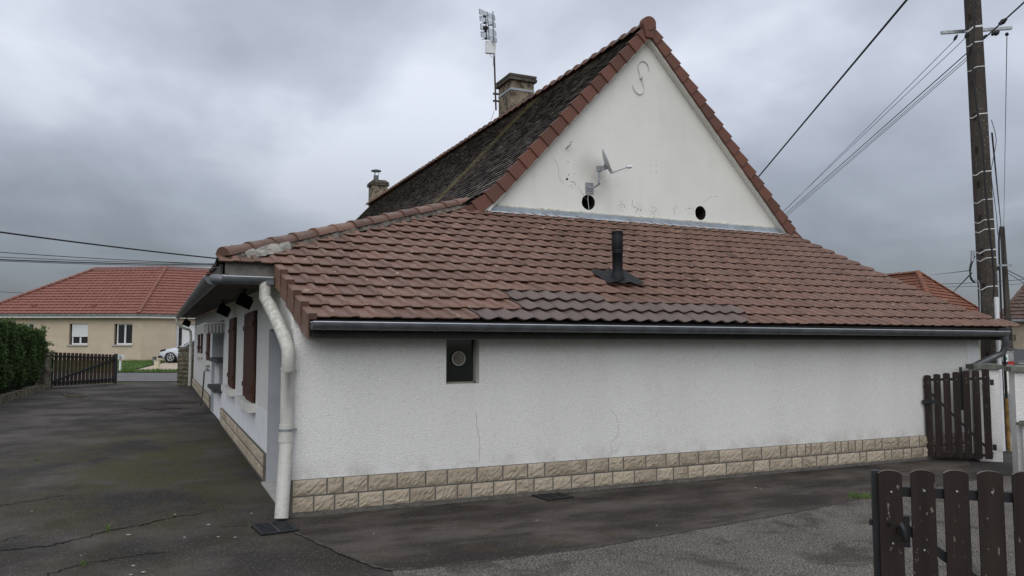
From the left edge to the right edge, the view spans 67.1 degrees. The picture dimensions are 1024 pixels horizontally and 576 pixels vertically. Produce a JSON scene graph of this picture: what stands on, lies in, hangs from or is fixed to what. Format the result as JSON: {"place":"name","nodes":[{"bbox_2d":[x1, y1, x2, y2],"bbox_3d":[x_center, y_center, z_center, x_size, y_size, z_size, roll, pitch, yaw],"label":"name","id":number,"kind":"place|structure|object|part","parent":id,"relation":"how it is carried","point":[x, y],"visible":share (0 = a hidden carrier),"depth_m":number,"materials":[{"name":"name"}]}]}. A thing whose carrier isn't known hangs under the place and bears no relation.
{"place":"outdoors","nodes":[
{"label":"outdoors","id":0,"kind":"place"},
{"bbox_2d":[7,261,175,265],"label":"overhead wire","id":1,"kind":"object","parent":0,"point":[96,264],"visible":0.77,"depth_m":46.10,"materials":[{"name":"black metal"}]},
{"bbox_2d":[0,252,206,263],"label":"overhead wire","id":2,"kind":"object","parent":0,"point":[95,258],"visible":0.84,"depth_m":46.01,"materials":[{"name":"grey metal"}]},
{"bbox_2d":[36,361,176,383],"bbox_3d":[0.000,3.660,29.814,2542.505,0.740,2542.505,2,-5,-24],"label":"ground","id":3,"kind":"structure","parent":0,"point":[137,372],"depth_m":37.43,"materials":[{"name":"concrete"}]},
{"bbox_2d":[0,317,55,393],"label":"hedge","id":4,"kind":"object","parent":3,"relation":"on","point":[23,348],"visible":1,"depth_m":27.06,"materials":[{"name":"green plant"}]},
{"bbox_2d":[0,266,215,359],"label":"bungalow","id":5,"kind":"object","parent":3,"relation":"on","point":[130,314],"visible":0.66,"depth_m":50.54,"materials":[{"name":"beige paint"}]},
{"bbox_2d":[66,324,87,345],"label":"window","id":6,"kind":"structure","parent":5,"relation":"in","point":[79,332],"depth_m":50.03,"materials":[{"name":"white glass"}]},
{"bbox_2d":[111,324,132,345],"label":"window","id":7,"kind":"structure","parent":5,"relation":"in","point":[123,331],"depth_m":50.09,"materials":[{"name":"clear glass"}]},
{"bbox_2d":[176,324,194,359],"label":"garage door","id":8,"kind":"structure","parent":5,"relation":"in","point":[182,336],"depth_m":51.38,"materials":[{"name":"white plastic"}]},
{"bbox_2d":[141,360,177,369],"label":"gravel forecourt","id":9,"kind":"structure","parent":3,"relation":"on","point":[169,366],"depth_m":45.49,"materials":[{"name":"beige gravel"}]},
{"bbox_2d":[153,360,160,369],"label":"meter box","id":10,"kind":"object","parent":9,"relation":"on","point":[156,364],"visible":0.82,"depth_m":43.60,"materials":[{"name":"beige plastic"}]},
{"bbox_2d":[158,339,193,362],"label":"parked car","id":11,"kind":"object","parent":9,"relation":"on","point":[169,355],"visible":0.32,"depth_m":47.85,"materials":[{"name":"white paint"}]},
{"bbox_2d":[38,373,176,380],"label":"road","id":12,"kind":"structure","parent":0,"point":[146,376],"depth_m":39.74,"materials":[{"name":"grey asphalt"}]},
{"bbox_2d":[0,231,215,258],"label":"overhead cable","id":13,"kind":"object","parent":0,"point":[103,245],"visible":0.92,"depth_m":30.55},
{"bbox_2d":[3,257,213,263],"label":"overhead wire","id":14,"kind":"object","parent":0,"point":[107,261],"visible":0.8,"depth_m":46.45,"materials":[{"name":"black metal"}]},
{"bbox_2d":[0,259,219,264],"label":"overhead wire","id":15,"kind":"object","parent":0,"point":[104,263],"visible":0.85,"depth_m":46.25,"materials":[{"name":"black metal"}]},
{"bbox_2d":[48,358,176,371],"bbox_3d":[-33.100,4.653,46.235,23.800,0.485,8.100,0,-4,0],"label":"lawn","id":16,"kind":"structure","parent":0,"point":[137,365],"depth_m":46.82,"materials":[{"name":"green plant"}]},
{"bbox_2d":[118,355,123,369],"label":"letterbox","id":17,"kind":"object","parent":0,"point":[120,357],"visible":0.91,"depth_m":42.76,"materials":[{"name":"white plastic"}]},
{"bbox_2d":[0,382,1012,575],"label":"driveway","id":18,"kind":"structure","parent":0,"point":[114,456],"depth_m":9.56,"materials":[{"name":"grey asphalt"}]},
{"bbox_2d":[0,385,44,404],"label":"garden wall","id":19,"kind":"structure","parent":18,"relation":"on","point":[16,394],"depth_m":26.52,"materials":[{"name":"beige stone"}]},
{"bbox_2d":[36,352,54,388],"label":"gate pillar","id":20,"kind":"structure","parent":18,"relation":"on","point":[45,377],"depth_m":31.47,"materials":[{"name":"grey stone"}]},
{"bbox_2d":[49,352,117,386],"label":"picket gate","id":21,"kind":"structure","parent":18,"relation":"on","point":[68,369],"depth_m":33.84,"materials":[{"name":"brown wood"}]},
{"bbox_2d":[4,513,200,549],"bbox_3d":[-3.957,2.403,7.638,0.222,0.001,1.930,-3,-5,35],"label":"driveway crack","id":22,"kind":"object","parent":18,"relation":"on","point":[91,534],"visible":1,"depth_m":7.41,"materials":[{"name":"black asphalt"}]},
{"bbox_2d":[46,552,162,575],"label":"driveway crack","id":23,"kind":"object","parent":18,"relation":"on","point":[94,561],"visible":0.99,"depth_m":6.57,"materials":[{"name":"black asphalt"}]},
{"bbox_2d":[140,406,179,409],"bbox_3d":[-10.098,3.439,22.152,1.022,0.018,0.745,-4,-6,42],"label":"drain grate","id":24,"kind":"object","parent":18,"relation":"on","point":[160,407],"visible":1,"depth_m":22.16,"materials":[{"name":"grey metal"}]},
{"bbox_2d":[163,400,195,403],"bbox_3d":[-10.509,3.599,24.368,0.682,0.018,0.981,4,-5,-41],"label":"drain grate","id":25,"kind":"object","parent":18,"relation":"on","point":[180,401],"visible":1,"depth_m":24.43,"materials":[{"name":"grey metal"}]},
{"bbox_2d":[177,347,193,385],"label":"gate pillar","id":26,"kind":"structure","parent":18,"relation":"on","point":[183,367],"depth_m":33.43,"materials":[{"name":"beige stone"}]},
{"bbox_2d":[251,520,298,535],"bbox_3d":[-2.377,2.401,7.726,0.367,0.018,0.454,2,-5,-31],"label":"drain grate","id":27,"kind":"object","parent":18,"relation":"on","point":[276,527],"visible":1,"depth_m":7.70,"materials":[{"name":"metal"}]},
{"bbox_2d":[176,16,1019,518],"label":"house","id":28,"kind":"structure","parent":18,"relation":"on","point":[496,308],"depth_m":10.99,"materials":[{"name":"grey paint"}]},
{"bbox_2d":[182,317,190,326],"bbox_3d":[-13.285,1.385,31.497,0.362,0.447,0.226,2,-5,-24],"label":"floodlight","id":29,"kind":"object","parent":28,"relation":"attached to","point":[186,322],"visible":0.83,"depth_m":31.43,"materials":[{"name":"black plastic"}]},
{"bbox_2d":[194,334,199,356],"bbox_3d":[-11.818,2.038,29.159,0.260,1.080,2.000,2,-5,-24],"label":"window","id":30,"kind":"structure","parent":28,"relation":"in","point":[198,347],"depth_m":28.39,"materials":[{"name":"glass"}]},
{"bbox_2d":[197,334,202,357],"bbox_3d":[-10.825,1.882,26.980,0.260,1.080,1.200,2,-5,-24],"label":"window","id":31,"kind":"structure","parent":28,"relation":"in","point":[199,355],"depth_m":26.53,"materials":[{"name":"glass"}]},
{"bbox_2d":[200,368,209,404],"bbox_3d":[-8.640,2.733,21.554,0.182,0.978,1.259,1,-4,-12],"label":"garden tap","id":32,"kind":"object","parent":28,"relation":"attached to","point":[203,385],"visible":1,"depth_m":21.97,"materials":[{"name":"metal"}]},
{"bbox_2d":[202,332,209,364],"bbox_3d":[-9.272,1.726,23.568,0.260,1.200,2.300,2,-5,-24],"label":"window","id":33,"kind":"structure","parent":28,"relation":"in","point":[206,361],"depth_m":22.78,"materials":[{"name":"glass"}]},
{"bbox_2d":[196,321,224,334],"bbox_3d":[-7.555,1.024,19.313,0.511,0.290,4.140,2,-5,-24],"label":"awning","id":34,"kind":"object","parent":28,"relation":"attached to","point":[215,327],"visible":0.98,"depth_m":17.48,"materials":[{"name":"grey fabric"}]},
{"bbox_2d":[216,300,230,317],"bbox_3d":[-5.723,0.404,15.302,0.293,0.370,0.184,2,-5,-24],"label":"floodlight","id":35,"kind":"object","parent":28,"relation":"attached to","point":[223,309],"visible":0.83,"depth_m":15.25,"materials":[{"name":"black plastic"}]},
{"bbox_2d":[221,317,236,396],"bbox_3d":[-5.672,1.372,15.653,0.260,1.510,2.100,2,-5,-24],"label":"window","id":36,"kind":"structure","parent":28,"relation":"in","point":[229,389],"depth_m":15.13,"materials":[{"name":"glass"}]},
{"bbox_2d":[235,289,253,309],"bbox_3d":[-3.920,0.156,11.297,0.265,0.338,0.168,2,-5,-24],"label":"floodlight","id":37,"kind":"object","parent":28,"relation":"attached to","point":[244,300],"visible":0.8,"depth_m":11.25,"materials":[{"name":"black plastic"}]},
{"bbox_2d":[234,310,257,412],"bbox_3d":[-4.275,1.167,12.588,0.260,1.540,2.250,2,-5,-24],"label":"window","id":38,"kind":"structure","parent":28,"relation":"in","point":[247,403],"depth_m":12.13,"materials":[{"name":"brown glass"}]},
{"bbox_2d":[446,339,475,383],"bbox_3d":[-0.636,0.884,9.307,0.420,0.528,0.057,2,-5,-24],"label":"window","id":39,"kind":"structure","parent":28,"relation":"in","point":[460,353],"depth_m":9.32,"materials":[{"name":"black glass"}]},
{"bbox_2d":[479,9,498,119],"bbox_3d":[-0.712,-6.423,21.911,0.674,3.352,0.366,-2,-5,24],"label":"tv antenna","id":40,"kind":"object","parent":28,"relation":"attached to","point":[490,46],"visible":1,"depth_m":21.91,"materials":[{"name":"metal"}]},
{"bbox_2d":[585,149,631,206],"bbox_3d":[1.841,-2.042,14.450,0.766,1.102,0.543,2,-5,-24],"label":"satellite dish","id":41,"kind":"object","parent":28,"relation":"attached to","point":[589,187],"visible":1,"depth_m":14.34,"materials":[{"name":"metal"}]},
{"bbox_2d":[965,363,1002,461],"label":"gate pillar","id":42,"kind":"structure","parent":18,"relation":"on","point":[993,369],"depth_m":12.16,"materials":[{"name":"white paint"}]},
{"bbox_2d":[922,367,996,458],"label":"picket gate","id":43,"kind":"structure","parent":42,"relation":"attached to","point":[960,379],"depth_m":12.17,"materials":[{"name":"brown wood"}]},
{"bbox_2d":[0,0,1023,311],"label":"sky","id":44,"kind":"structure","parent":0,"point":[188,127],"materials":[{"name":"grey"}]},
{"bbox_2d":[281,457,976,570],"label":"pavement","id":45,"kind":"structure","parent":0,"point":[430,536],"depth_m":8.27,"materials":[{"name":"grey asphalt"}]},
{"bbox_2d":[80,487,756,574],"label":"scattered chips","id":46,"kind":"object","parent":45,"relation":"on","point":[235,537],"visible":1,"depth_m":7.39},
{"bbox_2d":[36,456,870,566],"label":"weeds","id":47,"kind":"object","parent":45,"relation":"on","point":[862,495],"visible":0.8,"depth_m":9.26,"materials":[{"name":"green plant"}]},
{"bbox_2d":[532,492,573,500],"bbox_3d":[0.470,2.518,9.357,0.373,0.018,0.442,3,-5,-31],"label":"drain grate","id":48,"kind":"object","parent":45,"relation":"on","point":[552,496],"visible":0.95,"depth_m":9.27,"materials":[{"name":"metal"}]},
{"bbox_2d":[293,485,942,570],"bbox_3d":[2.086,2.463,8.529,8.513,0.001,1.749,2,-5,-24],"label":"pavement joint","id":49,"kind":"object","parent":45,"relation":"on","point":[335,550],"visible":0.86,"depth_m":7.03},
{"bbox_2d":[392,476,1015,575],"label":"front yard","id":50,"kind":"structure","parent":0,"point":[835,540],"depth_m":6.81,"materials":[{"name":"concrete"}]},
{"bbox_2d":[869,469,1023,575],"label":"picket gate","id":51,"kind":"structure","parent":50,"relation":"on","point":[893,531],"depth_m":3.96,"materials":[{"name":"brown wood"}]},
{"bbox_2d":[1003,365,1023,472],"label":"gate pillar","id":52,"kind":"structure","parent":50,"relation":"on","point":[1016,382],"depth_m":10.71,"materials":[{"name":"white paint"}]},
{"bbox_2d":[1016,420,1023,450],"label":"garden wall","id":53,"kind":"structure","parent":50,"relation":"on","point":[1020,423],"depth_m":10.55,"materials":[{"name":"white paint"}]},
{"bbox_2d":[887,270,1001,358],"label":"neighbour house","id":54,"kind":"structure","parent":0,"point":[920,280],"depth_m":41.97,"materials":[{"name":"red tile"}]},
{"bbox_2d":[1002,355,1008,390],"bbox_3d":[19.390,3.336,30.283,0.350,1.444,0.311,0,-4,0],"label":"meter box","id":55,"kind":"object","parent":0,"point":[1007,374],"visible":0.24,"depth_m":30.22,"materials":[{"name":"white plastic"}]},
{"bbox_2d":[1004,394,1010,429],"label":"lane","id":56,"kind":"structure","parent":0,"point":[1009,410],"depth_m":21.36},
{"bbox_2d":[1006,430,1011,450],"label":"gravel verge","id":57,"kind":"structure","parent":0,"point":[1010,441],"depth_m":14.80,"materials":[{"name":"grey gravel"}]},
{"bbox_2d":[940,0,1012,450],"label":"utility pole","id":58,"kind":"object","parent":57,"relation":"on","point":[985,251],"visible":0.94,"depth_m":13.89,"materials":[{"name":"wood"}]},
{"bbox_2d":[758,0,907,176],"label":"overhead cable","id":59,"kind":"object","parent":58,"relation":"attached to","point":[869,44],"visible":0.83,"depth_m":14.61,"materials":[{"name":"black rubber"}]},
{"bbox_2d":[787,53,966,212],"bbox_3d":[10.638,-3.589,26.752,0.020,0.395,25.665,-1,-4,10],"label":"overhead wire","id":60,"kind":"object","parent":58,"relation":"attached to","point":[887,123],"visible":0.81,"depth_m":18.49,"materials":[{"name":"grey metal"}]},
{"bbox_2d":[787,57,966,214],"bbox_3d":[10.650,-3.514,26.746,0.012,0.398,25.670,-1,-4,10],"label":"overhead wire","id":61,"kind":"object","parent":58,"relation":"attached to","point":[886,127],"visible":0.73,"depth_m":18.49,"materials":[{"name":"grey metal"}]},
{"bbox_2d":[792,38,964,202],"bbox_3d":[10.658,-3.852,26.771,0.012,0.311,25.671,-1,-4,10],"label":"overhead wire","id":62,"kind":"object","parent":58,"relation":"attached to","point":[890,109],"visible":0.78,"depth_m":18.43,"materials":[{"name":"grey metal"}]},
{"bbox_2d":[791,60,966,212],"bbox_3d":[10.679,-3.481,26.744,0.012,0.431,25.682,-1,-4,10],"label":"overhead wire","id":63,"kind":"object","parent":58,"relation":"attached to","point":[889,127],"visible":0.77,"depth_m":18.48,"materials":[{"name":"grey metal"}]},
{"bbox_2d":[828,41,953,166],"bbox_3d":[10.537,-3.762,26.764,0.012,0.211,25.699,-1,-4,11],"label":"overhead wire","id":64,"kind":"object","parent":58,"relation":"attached to","point":[891,103],"visible":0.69,"depth_m":18.09,"materials":[{"name":"grey metal"}]},
{"bbox_2d":[983,2,1023,39],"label":"overhead cable","id":65,"kind":"object","parent":58,"relation":"attached to","point":[1009,15],"visible":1,"depth_m":12.46,"materials":[{"name":"black rubber"}]},
{"bbox_2d":[1004,37,1006,194],"bbox_3d":[17.267,-3.824,27.044,0.014,0.296,30.548,-3,-5,32],"label":"drop wire","id":66,"kind":"object","parent":58,"relation":"attached to","point":[1005,110],"visible":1,"depth_m":18.78,"materials":[{"name":"grey metal"}]},
{"bbox_2d":[997,226,1012,347],"bbox_3d":[25.458,0.737,39.813,1.165,7.952,0.631,2,-5,-24],"label":"utility pole","id":67,"kind":"object","parent":57,"relation":"on","point":[1005,280],"visible":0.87,"depth_m":39.89,"materials":[{"name":"wood"}]},
{"bbox_2d":[991,132,1000,224],"bbox_3d":[17.008,-2.993,26.959,0.032,2.260,30.729,-3,-5,33],"label":"drop wire","id":68,"kind":"object","parent":67,"relation":"attached to","point":[995,172],"visible":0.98,"depth_m":19.06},
{"bbox_2d":[1002,348,1023,364],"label":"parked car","id":69,"kind":"object","parent":57,"relation":"on","point":[1018,353],"visible":0.07,"depth_m":37.50,"materials":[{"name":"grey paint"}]},
{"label":"windows","id":70,"kind":"part","parent":69,"relation":"part of","materials":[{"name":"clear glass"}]},
{"bbox_2d":[1002,284,1023,347],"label":"neighbour house","id":71,"kind":"structure","parent":0,"point":[1017,306],"depth_m":44.65,"materials":[{"name":"paint"}]},
{"label":"grass patch","id":72,"kind":"structure","parent":0,"visible":0},
{"bbox_2d":[1006,351,1013,365],"bbox_3d":[19.973,3.315,31.042,0.340,1.544,0.300,0,-4,0],"label":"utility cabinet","id":73,"kind":"object","parent":72,"relation":"on","point":[1010,355],"visible":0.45,"depth_m":30.95,"materials":[{"name":"white plastic"}]}
]}

